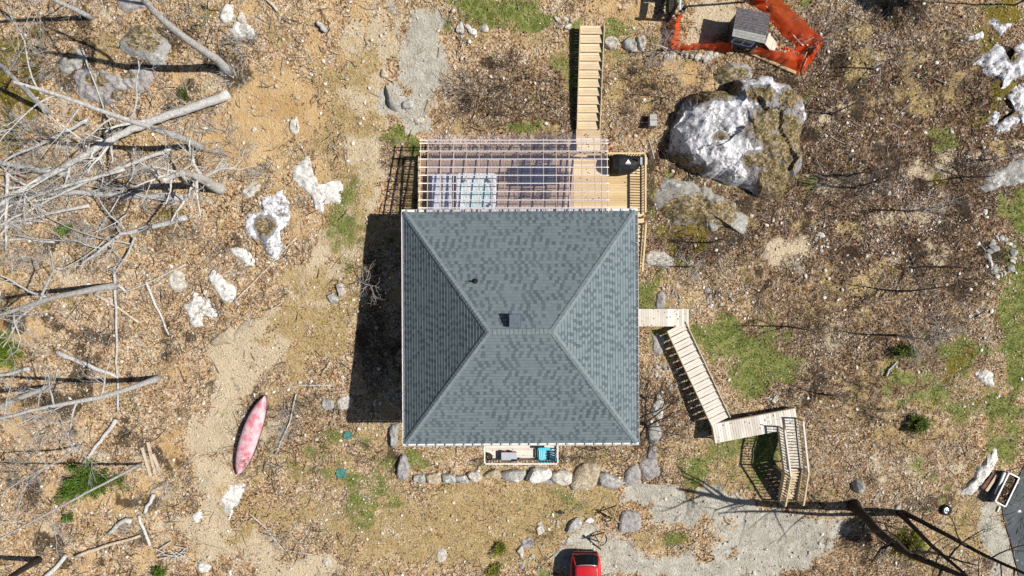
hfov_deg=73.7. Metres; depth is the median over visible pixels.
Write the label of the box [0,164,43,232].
bare shrub
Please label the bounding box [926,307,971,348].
bare shrub
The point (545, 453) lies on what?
adirondack chair
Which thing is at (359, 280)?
bare tree
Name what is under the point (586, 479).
stone
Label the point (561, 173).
patio chair
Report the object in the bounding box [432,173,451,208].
hot tub cover
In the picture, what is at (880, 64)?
bare tree
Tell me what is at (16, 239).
fallen log
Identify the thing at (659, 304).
stone
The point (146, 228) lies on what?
fallen log
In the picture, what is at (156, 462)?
split rail
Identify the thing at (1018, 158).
bare tree
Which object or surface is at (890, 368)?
fallen log
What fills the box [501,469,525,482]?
stone
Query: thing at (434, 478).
stone
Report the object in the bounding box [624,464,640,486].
stone
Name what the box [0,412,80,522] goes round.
bare tree
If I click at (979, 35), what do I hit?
boulder
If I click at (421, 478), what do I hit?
stone
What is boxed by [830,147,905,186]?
bare tree
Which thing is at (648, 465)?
stone
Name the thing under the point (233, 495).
boulder
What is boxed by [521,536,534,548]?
stone
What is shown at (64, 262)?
fallen twigs
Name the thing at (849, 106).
bare tree
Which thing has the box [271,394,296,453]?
fallen log
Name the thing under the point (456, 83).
bare shrub
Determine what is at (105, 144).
fallen log
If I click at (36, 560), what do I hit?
bare tree
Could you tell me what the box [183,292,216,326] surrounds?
boulder
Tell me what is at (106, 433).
fallen log
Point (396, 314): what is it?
stone chips
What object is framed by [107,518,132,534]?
fallen log
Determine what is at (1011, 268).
stone
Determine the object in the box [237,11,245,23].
boulder
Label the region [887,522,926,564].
leafy shrub
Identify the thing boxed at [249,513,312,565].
fallen log
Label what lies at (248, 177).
bare shrub
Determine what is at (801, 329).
bare tree
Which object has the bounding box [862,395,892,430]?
bare shrub
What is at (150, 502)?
fallen log
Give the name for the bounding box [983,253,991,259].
stone
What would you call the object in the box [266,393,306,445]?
bare shrub
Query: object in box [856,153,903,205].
bare shrub
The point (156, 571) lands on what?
evergreen shrub
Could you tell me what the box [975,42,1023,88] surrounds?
boulder
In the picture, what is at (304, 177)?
boulder
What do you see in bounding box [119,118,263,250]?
bare tree
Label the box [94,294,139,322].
fallen log
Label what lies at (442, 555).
boulder
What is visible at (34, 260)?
bare shrub
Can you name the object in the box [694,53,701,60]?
stone
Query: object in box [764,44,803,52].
safety fence
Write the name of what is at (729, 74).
boulder
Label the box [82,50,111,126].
fallen log
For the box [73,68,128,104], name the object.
boulder
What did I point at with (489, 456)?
plant pot
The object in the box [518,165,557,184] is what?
patio table
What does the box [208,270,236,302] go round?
boulder
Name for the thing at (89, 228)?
bare shrub
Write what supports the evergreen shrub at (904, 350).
on the ground at (778, 540)
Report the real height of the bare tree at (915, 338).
5.805 m
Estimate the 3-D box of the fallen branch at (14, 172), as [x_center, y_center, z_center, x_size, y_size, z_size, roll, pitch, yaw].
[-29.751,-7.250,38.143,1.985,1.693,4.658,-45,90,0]
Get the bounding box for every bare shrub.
[0,103,65,174]
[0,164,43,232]
[0,224,50,276]
[0,437,43,488]
[1,19,68,86]
[3,131,76,211]
[11,395,66,453]
[28,177,84,242]
[58,206,110,258]
[70,130,122,202]
[100,150,163,210]
[113,521,145,549]
[146,467,172,501]
[159,74,224,128]
[186,112,245,163]
[201,129,260,186]
[214,427,270,472]
[215,59,249,92]
[220,23,260,72]
[237,156,282,193]
[262,527,292,549]
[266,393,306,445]
[278,393,326,420]
[356,437,388,474]
[431,64,484,105]
[453,67,505,128]
[488,40,544,101]
[491,92,533,131]
[522,526,556,549]
[566,446,594,473]
[581,445,620,473]
[612,62,652,86]
[640,73,680,113]
[665,222,717,280]
[716,228,758,274]
[746,46,788,83]
[790,8,851,57]
[802,297,831,335]
[808,149,865,211]
[849,377,874,405]
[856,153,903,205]
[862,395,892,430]
[862,509,924,535]
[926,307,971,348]
[936,149,998,199]
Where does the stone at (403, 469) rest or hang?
on the ground at (778, 540)
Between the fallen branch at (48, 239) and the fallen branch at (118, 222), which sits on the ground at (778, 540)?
the fallen branch at (48, 239)
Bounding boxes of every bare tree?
[0,1,205,183]
[0,14,52,115]
[0,237,118,386]
[0,356,161,493]
[0,383,52,429]
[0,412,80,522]
[0,462,141,563]
[8,556,42,575]
[12,0,232,78]
[51,0,139,20]
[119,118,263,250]
[344,259,392,305]
[614,381,704,483]
[632,361,681,452]
[636,25,718,81]
[673,253,704,286]
[698,223,742,257]
[774,288,840,352]
[823,377,852,411]
[827,90,867,119]
[828,150,925,201]
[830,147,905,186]
[846,499,1002,575]
[859,31,928,97]
[890,266,959,314]
[893,310,973,369]
[896,510,1010,575]
[901,506,1023,575]
[906,174,977,229]
[938,250,982,289]
[957,156,999,190]
[970,146,1023,172]
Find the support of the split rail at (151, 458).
on the ground at (778, 540)
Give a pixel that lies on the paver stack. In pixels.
(652, 120)
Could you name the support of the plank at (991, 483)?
on the plank at (987, 481)
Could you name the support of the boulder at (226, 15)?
on the ground at (778, 540)
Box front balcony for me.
[484,445,557,464]
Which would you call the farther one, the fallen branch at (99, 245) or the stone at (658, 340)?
the stone at (658, 340)
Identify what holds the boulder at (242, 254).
on the ground at (778, 540)
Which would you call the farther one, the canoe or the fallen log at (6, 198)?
the canoe
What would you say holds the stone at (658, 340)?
on the ground at (778, 540)
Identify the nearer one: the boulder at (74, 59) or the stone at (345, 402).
the boulder at (74, 59)
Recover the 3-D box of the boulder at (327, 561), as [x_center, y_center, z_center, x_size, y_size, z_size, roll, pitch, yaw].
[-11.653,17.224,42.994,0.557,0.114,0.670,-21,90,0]
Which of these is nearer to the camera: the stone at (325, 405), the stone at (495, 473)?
the stone at (325, 405)
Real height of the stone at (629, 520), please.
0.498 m
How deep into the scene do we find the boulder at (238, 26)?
37.29 m
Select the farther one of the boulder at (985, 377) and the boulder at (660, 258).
the boulder at (985, 377)
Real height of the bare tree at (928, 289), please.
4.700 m
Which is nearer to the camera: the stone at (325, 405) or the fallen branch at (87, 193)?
the fallen branch at (87, 193)
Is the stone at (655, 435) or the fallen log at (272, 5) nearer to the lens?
the fallen log at (272, 5)
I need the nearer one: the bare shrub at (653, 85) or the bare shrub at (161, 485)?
the bare shrub at (653, 85)
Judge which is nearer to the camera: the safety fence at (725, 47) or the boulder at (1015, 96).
the safety fence at (725, 47)
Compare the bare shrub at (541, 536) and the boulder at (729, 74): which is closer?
the boulder at (729, 74)
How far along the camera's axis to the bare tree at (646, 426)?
39.10 m
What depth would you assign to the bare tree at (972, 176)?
37.90 m
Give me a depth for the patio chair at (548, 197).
38.45 m
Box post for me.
[994,472,1005,493]
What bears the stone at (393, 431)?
on the ground at (778, 540)
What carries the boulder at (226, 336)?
on the ground at (778, 540)
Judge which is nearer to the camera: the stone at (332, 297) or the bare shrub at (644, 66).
the bare shrub at (644, 66)
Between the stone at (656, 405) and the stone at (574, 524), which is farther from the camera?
the stone at (574, 524)
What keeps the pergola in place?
on the deck
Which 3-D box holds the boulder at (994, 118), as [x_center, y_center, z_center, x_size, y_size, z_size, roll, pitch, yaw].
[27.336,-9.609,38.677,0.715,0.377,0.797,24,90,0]
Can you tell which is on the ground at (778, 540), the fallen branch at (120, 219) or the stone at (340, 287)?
the stone at (340, 287)
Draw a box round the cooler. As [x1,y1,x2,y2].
[501,451,516,461]
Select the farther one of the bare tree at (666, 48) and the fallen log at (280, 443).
the fallen log at (280, 443)
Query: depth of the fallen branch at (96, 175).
38.77 m
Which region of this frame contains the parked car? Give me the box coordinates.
[569,551,600,575]
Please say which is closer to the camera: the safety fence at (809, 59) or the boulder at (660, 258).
the safety fence at (809, 59)
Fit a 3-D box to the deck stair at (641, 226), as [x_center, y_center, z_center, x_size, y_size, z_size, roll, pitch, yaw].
[6.997,-2.265,39.038,1.035,2.576,2.930,0,90,0]
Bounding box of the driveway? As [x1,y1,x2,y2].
[1002,468,1023,575]
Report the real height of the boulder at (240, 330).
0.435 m
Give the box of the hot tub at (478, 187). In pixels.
[456,173,495,208]
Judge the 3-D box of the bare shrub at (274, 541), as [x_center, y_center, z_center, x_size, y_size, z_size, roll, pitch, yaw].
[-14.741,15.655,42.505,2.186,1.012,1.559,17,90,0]
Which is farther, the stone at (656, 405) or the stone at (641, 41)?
the stone at (656, 405)
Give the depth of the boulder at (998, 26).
37.24 m
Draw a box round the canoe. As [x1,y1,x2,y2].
[235,395,266,475]
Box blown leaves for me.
[512,134,796,465]
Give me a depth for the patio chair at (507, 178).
38.45 m
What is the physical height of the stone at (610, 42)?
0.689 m
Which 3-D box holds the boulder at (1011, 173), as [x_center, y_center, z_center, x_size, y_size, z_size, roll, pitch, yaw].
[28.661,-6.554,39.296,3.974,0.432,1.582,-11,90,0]
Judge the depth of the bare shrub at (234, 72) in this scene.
37.95 m
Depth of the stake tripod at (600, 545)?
42.70 m
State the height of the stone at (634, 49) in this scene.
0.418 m
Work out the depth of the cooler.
38.58 m
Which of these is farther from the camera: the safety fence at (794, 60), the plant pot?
the plant pot
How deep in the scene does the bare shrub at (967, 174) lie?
38.93 m
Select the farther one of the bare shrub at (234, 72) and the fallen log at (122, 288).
the fallen log at (122, 288)
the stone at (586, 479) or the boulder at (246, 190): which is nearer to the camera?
the boulder at (246, 190)
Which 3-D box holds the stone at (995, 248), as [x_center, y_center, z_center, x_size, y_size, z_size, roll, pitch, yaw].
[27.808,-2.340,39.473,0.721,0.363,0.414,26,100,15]
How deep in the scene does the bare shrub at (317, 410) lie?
41.39 m
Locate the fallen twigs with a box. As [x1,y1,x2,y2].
[0,0,1023,575]
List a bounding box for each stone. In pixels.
[321,399,333,410]
[327,292,338,303]
[336,283,345,297]
[337,395,353,409]
[389,423,398,447]
[396,453,409,480]
[413,474,425,482]
[425,471,441,483]
[441,473,456,482]
[455,474,468,483]
[458,21,463,33]
[467,470,481,481]
[468,29,476,34]
[479,23,488,31]
[483,468,501,478]
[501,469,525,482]
[516,545,523,556]
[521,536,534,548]
[525,466,551,482]
[536,524,544,534]
[540,479,553,483]
[550,469,571,485]
[566,517,581,532]
[569,461,600,490]
[584,517,593,522]
[598,471,622,488]
[602,36,618,49]
[618,510,640,532]
[622,38,636,51]
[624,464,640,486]
[630,46,637,52]
[636,35,645,51]
[639,458,659,479]
[647,445,657,458]
[648,422,661,444]
[651,394,663,420]
[652,335,665,355]
[655,291,665,308]
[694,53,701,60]
[703,52,710,61]
[771,396,778,403]
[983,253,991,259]
[988,243,999,251]
[988,259,992,266]
[992,265,998,272]
[999,235,1004,240]
[1006,265,1014,271]
[1009,249,1017,256]
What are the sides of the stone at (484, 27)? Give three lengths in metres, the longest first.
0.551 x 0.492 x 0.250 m
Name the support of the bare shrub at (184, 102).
on the ground at (778, 540)
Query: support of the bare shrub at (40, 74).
on the ground at (778, 540)
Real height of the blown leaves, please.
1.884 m
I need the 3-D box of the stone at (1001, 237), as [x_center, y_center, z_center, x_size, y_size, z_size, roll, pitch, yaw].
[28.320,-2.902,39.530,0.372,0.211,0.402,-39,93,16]
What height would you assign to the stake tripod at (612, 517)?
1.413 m
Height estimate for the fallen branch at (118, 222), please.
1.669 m
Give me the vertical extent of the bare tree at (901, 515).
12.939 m
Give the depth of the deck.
38.90 m
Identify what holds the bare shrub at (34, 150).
on the ground at (778, 540)
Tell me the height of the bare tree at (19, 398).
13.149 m
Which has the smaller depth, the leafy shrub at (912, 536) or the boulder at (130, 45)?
the boulder at (130, 45)
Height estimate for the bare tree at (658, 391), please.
4.328 m
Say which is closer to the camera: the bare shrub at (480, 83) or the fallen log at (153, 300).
the bare shrub at (480, 83)
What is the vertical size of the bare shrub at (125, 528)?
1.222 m
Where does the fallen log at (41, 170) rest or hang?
on the ground at (778, 540)
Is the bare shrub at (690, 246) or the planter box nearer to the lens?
the bare shrub at (690, 246)
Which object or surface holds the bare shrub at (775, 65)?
on the ground at (778, 540)
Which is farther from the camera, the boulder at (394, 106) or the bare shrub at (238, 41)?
the boulder at (394, 106)
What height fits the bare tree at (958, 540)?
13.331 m
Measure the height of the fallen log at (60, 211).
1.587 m
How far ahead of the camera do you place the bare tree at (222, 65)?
31.44 m
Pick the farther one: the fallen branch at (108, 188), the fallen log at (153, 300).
the fallen log at (153, 300)
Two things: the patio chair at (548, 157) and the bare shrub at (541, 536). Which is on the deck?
the patio chair at (548, 157)
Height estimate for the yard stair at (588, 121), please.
2.688 m
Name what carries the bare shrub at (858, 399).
on the ground at (778, 540)
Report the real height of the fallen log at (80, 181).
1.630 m
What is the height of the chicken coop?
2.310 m
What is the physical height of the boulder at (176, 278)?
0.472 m
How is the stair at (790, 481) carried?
on the ground at (778, 540)
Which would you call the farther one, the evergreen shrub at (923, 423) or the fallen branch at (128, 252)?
the evergreen shrub at (923, 423)
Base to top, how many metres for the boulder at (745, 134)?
2.982 m
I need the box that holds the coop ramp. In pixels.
[765,33,776,49]
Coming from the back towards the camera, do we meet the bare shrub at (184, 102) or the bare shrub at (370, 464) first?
the bare shrub at (370, 464)
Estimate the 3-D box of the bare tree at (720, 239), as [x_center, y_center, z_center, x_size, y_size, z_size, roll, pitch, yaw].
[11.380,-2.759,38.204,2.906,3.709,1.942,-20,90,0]
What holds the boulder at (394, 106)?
on the ground at (778, 540)
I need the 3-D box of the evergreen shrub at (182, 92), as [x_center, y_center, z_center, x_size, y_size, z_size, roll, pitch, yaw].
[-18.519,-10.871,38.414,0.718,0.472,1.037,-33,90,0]
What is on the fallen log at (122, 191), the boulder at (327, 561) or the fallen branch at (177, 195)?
the fallen branch at (177, 195)
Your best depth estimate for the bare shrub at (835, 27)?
37.15 m
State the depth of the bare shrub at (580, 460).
41.98 m
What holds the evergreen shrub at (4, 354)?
on the ground at (778, 540)
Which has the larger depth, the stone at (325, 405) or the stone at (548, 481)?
the stone at (548, 481)
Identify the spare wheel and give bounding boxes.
[941,505,951,515]
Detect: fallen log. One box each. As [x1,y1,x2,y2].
[0,89,231,230]
[0,118,89,164]
[0,146,171,237]
[0,156,71,176]
[0,168,125,217]
[0,172,13,250]
[0,204,89,250]
[0,237,55,242]
[0,367,30,376]
[27,190,183,200]
[44,554,67,575]
[55,350,115,377]
[67,207,187,274]
[74,534,140,557]
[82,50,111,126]
[82,418,117,463]
[93,144,134,239]
[93,285,127,294]
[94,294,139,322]
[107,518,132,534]
[113,266,118,412]
[117,264,185,294]
[137,515,151,546]
[143,493,155,513]
[144,282,169,334]
[234,234,298,301]
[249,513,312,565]
[266,0,278,11]
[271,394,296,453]
[282,385,329,387]
[316,21,327,32]
[885,361,896,376]
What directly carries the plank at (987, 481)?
on the boulder at (983, 472)
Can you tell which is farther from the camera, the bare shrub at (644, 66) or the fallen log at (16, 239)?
the fallen log at (16, 239)
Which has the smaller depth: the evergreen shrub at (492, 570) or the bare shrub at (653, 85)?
the bare shrub at (653, 85)
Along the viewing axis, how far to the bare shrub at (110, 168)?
38.84 m
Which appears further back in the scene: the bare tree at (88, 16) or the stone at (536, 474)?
the stone at (536, 474)
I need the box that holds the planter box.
[987,471,1019,506]
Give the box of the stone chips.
[0,0,1023,575]
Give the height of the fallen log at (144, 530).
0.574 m
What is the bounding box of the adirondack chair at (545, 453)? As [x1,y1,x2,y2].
[538,447,555,462]
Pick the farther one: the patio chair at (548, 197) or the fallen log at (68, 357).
the fallen log at (68, 357)
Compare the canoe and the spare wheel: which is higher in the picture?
the canoe
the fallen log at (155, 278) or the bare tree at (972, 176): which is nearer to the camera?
the bare tree at (972, 176)
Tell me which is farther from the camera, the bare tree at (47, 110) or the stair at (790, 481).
the stair at (790, 481)
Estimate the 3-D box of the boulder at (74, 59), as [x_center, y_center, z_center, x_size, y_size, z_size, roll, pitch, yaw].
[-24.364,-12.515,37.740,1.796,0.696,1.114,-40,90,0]
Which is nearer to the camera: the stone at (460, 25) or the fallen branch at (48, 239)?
the stone at (460, 25)
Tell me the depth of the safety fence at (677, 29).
37.00 m
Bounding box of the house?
[401,208,638,445]
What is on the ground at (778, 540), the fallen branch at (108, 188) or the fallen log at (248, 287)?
the fallen log at (248, 287)
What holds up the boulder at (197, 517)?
on the ground at (778, 540)
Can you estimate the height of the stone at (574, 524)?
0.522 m
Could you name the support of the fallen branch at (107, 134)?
on the fallen log at (105, 144)
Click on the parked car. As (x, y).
(584, 563)
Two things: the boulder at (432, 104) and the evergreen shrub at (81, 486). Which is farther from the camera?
the evergreen shrub at (81, 486)
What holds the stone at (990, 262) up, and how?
on the ground at (778, 540)
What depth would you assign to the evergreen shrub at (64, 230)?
39.46 m
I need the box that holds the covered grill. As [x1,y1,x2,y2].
[610,154,644,175]
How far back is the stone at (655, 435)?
41.55 m
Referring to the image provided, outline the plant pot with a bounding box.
[486,453,492,459]
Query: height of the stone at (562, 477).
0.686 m
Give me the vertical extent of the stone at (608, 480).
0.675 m
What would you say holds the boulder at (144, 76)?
on the ground at (778, 540)
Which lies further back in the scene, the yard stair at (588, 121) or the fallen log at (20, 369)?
the fallen log at (20, 369)
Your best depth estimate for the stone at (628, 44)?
37.50 m
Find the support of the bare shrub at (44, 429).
on the ground at (778, 540)
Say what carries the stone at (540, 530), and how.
on the ground at (778, 540)
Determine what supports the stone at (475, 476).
on the ground at (778, 540)
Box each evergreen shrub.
[0,325,28,372]
[52,456,131,505]
[53,221,72,238]
[61,510,73,523]
[151,566,169,575]
[176,87,190,102]
[485,562,503,575]
[491,539,506,558]
[887,344,921,362]
[905,409,936,437]
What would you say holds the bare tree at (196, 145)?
on the ground at (778, 540)
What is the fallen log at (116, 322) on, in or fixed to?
on the ground at (778, 540)
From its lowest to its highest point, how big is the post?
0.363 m
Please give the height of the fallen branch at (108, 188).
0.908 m
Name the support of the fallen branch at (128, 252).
on the fallen log at (146, 228)
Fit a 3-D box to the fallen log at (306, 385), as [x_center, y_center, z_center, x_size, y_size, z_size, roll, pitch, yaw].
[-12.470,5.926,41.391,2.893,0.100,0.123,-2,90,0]
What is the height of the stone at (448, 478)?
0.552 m
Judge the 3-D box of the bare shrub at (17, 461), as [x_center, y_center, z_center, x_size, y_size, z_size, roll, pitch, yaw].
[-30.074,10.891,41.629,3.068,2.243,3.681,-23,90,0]
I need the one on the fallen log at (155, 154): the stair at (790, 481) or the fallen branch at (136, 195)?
the fallen branch at (136, 195)
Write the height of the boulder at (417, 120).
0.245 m
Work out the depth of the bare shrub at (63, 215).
39.24 m
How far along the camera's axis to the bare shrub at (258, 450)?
41.42 m
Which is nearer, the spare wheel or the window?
the window
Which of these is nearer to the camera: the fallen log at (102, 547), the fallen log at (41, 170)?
the fallen log at (41, 170)
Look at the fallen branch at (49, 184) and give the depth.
38.38 m
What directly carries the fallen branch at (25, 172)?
on the fallen log at (41, 170)
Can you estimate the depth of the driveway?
42.72 m
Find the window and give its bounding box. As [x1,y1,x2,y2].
[731,37,754,46]
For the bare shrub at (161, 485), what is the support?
on the ground at (778, 540)
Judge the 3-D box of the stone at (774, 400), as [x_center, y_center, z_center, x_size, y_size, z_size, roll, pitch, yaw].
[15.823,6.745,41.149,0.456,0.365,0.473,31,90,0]
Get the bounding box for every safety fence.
[670,11,683,50]
[673,42,733,51]
[749,46,806,74]
[753,0,823,52]
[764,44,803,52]
[801,37,823,73]
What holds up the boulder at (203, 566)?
on the ground at (778, 540)
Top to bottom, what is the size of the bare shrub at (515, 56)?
2.152 m
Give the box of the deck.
[418,152,646,222]
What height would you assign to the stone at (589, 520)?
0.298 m
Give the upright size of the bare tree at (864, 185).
4.910 m
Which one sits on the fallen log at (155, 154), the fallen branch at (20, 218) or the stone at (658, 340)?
the fallen branch at (20, 218)
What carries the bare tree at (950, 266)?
on the ground at (778, 540)
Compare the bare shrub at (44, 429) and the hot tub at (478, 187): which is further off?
the bare shrub at (44, 429)
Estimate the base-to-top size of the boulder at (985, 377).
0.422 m
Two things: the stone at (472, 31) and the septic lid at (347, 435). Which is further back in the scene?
the septic lid at (347, 435)
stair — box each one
[576,25,604,154]
[638,221,646,273]
[639,309,730,426]
[711,407,809,506]
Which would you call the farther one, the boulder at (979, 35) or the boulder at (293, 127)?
the boulder at (293, 127)
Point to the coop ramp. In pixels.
(770, 42)
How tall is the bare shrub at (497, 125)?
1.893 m
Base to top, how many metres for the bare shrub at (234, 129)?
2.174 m
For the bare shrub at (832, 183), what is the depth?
38.94 m
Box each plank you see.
[750,53,796,73]
[981,472,994,488]
[985,474,997,491]
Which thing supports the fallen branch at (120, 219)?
on the fallen log at (146, 228)
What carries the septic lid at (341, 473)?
on the ground at (778, 540)
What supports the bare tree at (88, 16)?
on the ground at (778, 540)
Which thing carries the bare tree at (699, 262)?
on the ground at (778, 540)
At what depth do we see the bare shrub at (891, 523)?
42.27 m
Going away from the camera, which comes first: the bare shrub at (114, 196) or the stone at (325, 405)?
the bare shrub at (114, 196)
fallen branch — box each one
[0,165,26,177]
[0,167,51,184]
[0,213,44,226]
[1,226,95,251]
[13,161,77,208]
[21,210,130,244]
[50,174,121,214]
[59,236,109,276]
[65,159,129,203]
[70,180,124,228]
[71,171,160,197]
[80,213,127,246]
[84,122,127,138]
[93,176,163,214]
[100,236,135,276]
[135,148,185,201]
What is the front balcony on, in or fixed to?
attached to the house
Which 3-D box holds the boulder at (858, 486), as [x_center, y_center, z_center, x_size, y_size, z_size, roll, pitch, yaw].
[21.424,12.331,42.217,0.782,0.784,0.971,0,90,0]
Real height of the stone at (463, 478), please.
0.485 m
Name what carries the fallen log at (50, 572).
on the ground at (778, 540)
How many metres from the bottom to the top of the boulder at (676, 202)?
1.016 m
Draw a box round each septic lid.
[336,468,346,478]
[343,431,351,439]
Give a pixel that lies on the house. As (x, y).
(520, 327)
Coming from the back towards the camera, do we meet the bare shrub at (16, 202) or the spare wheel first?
the spare wheel
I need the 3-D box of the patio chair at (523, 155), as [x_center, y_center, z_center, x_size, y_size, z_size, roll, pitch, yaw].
[0.831,-7.332,38.438,0.548,0.925,0.587,0,90,0]
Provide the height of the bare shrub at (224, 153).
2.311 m
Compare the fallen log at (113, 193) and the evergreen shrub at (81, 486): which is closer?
the fallen log at (113, 193)
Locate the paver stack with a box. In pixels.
[648,114,656,127]
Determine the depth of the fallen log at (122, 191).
39.02 m
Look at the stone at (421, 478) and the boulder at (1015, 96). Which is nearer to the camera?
the boulder at (1015, 96)
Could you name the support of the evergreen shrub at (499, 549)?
on the ground at (778, 540)
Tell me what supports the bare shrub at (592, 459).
on the ground at (778, 540)
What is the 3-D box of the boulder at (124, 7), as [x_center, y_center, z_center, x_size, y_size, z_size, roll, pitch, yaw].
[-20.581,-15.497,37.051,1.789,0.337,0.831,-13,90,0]
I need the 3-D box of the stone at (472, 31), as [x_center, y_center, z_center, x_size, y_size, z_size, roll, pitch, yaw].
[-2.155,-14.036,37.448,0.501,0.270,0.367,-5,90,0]
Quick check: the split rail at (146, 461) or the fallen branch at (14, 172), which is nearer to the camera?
the fallen branch at (14, 172)
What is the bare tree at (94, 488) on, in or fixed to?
on the ground at (778, 540)
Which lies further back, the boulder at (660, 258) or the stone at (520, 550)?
the stone at (520, 550)
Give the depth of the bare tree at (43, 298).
31.56 m
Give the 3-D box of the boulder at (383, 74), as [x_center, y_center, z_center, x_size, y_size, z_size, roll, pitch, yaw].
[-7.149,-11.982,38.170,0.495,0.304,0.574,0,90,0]
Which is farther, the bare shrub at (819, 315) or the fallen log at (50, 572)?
the fallen log at (50, 572)
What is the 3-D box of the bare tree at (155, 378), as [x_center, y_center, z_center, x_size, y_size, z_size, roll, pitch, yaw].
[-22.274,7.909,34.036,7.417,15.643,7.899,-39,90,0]
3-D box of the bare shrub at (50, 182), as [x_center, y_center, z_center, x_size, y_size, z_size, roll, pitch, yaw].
[-26.079,-6.326,38.360,5.219,2.804,4.249,43,90,0]
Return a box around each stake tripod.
[590,531,606,550]
[603,505,619,522]
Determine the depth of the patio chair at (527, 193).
38.45 m
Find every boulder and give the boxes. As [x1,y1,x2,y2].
[58,46,86,74]
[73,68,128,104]
[117,0,145,12]
[119,25,170,66]
[120,66,153,92]
[168,270,187,291]
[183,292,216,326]
[192,510,202,522]
[198,561,211,571]
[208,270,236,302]
[210,326,233,346]
[219,4,233,23]
[221,483,245,519]
[229,21,255,39]
[229,247,254,265]
[233,319,251,341]
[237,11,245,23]
[241,182,259,197]
[245,190,289,260]
[289,116,298,135]
[293,156,342,212]
[322,557,331,565]
[380,69,388,78]
[385,87,400,111]
[401,99,413,109]
[413,117,424,124]
[424,96,437,115]
[437,548,446,562]
[644,251,673,267]
[653,178,747,234]
[668,76,805,199]
[713,63,752,84]
[851,479,864,493]
[894,503,900,509]
[961,448,997,495]
[966,31,983,42]
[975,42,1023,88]
[975,369,993,386]
[978,159,1023,192]
[988,18,1011,35]
[988,111,1000,125]
[996,83,1023,134]
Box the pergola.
[418,138,609,212]
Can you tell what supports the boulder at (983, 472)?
on the ground at (778, 540)
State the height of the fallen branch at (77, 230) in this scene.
1.733 m
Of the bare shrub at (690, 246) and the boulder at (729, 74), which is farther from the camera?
the bare shrub at (690, 246)
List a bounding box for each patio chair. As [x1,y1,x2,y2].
[505,170,514,180]
[522,154,531,162]
[523,188,532,197]
[541,189,551,198]
[542,150,552,162]
[560,171,571,181]
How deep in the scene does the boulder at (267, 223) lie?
39.55 m
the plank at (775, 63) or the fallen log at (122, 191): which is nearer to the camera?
the plank at (775, 63)
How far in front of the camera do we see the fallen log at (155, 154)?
38.72 m
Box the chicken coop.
[727,7,769,51]
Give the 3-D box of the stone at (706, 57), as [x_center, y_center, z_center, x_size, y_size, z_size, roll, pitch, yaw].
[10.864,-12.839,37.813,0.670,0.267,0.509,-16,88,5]
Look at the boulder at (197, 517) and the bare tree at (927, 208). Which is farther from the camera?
the boulder at (197, 517)
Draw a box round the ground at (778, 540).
[0,0,1023,575]
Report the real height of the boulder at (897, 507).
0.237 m
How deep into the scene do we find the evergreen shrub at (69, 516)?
42.55 m
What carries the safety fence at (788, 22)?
on the ground at (778, 540)
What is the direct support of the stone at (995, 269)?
on the ground at (778, 540)
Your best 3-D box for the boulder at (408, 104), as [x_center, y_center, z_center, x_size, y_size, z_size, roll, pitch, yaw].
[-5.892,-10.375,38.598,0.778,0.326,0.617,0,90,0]
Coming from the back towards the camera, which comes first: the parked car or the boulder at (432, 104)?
the parked car
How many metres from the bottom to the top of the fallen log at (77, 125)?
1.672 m
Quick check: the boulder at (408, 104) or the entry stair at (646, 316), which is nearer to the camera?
the boulder at (408, 104)
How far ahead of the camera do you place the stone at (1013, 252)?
39.49 m
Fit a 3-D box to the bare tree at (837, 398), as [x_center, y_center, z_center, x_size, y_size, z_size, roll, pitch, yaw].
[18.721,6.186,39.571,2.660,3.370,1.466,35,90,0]
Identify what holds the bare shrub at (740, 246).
on the ground at (778, 540)
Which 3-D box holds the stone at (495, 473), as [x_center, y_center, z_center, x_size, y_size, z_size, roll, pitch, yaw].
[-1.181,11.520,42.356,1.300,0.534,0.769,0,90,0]
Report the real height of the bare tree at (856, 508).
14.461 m
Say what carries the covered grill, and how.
on the deck
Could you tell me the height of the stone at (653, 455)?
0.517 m
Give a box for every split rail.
[140,447,151,475]
[146,441,156,473]
[151,453,161,474]

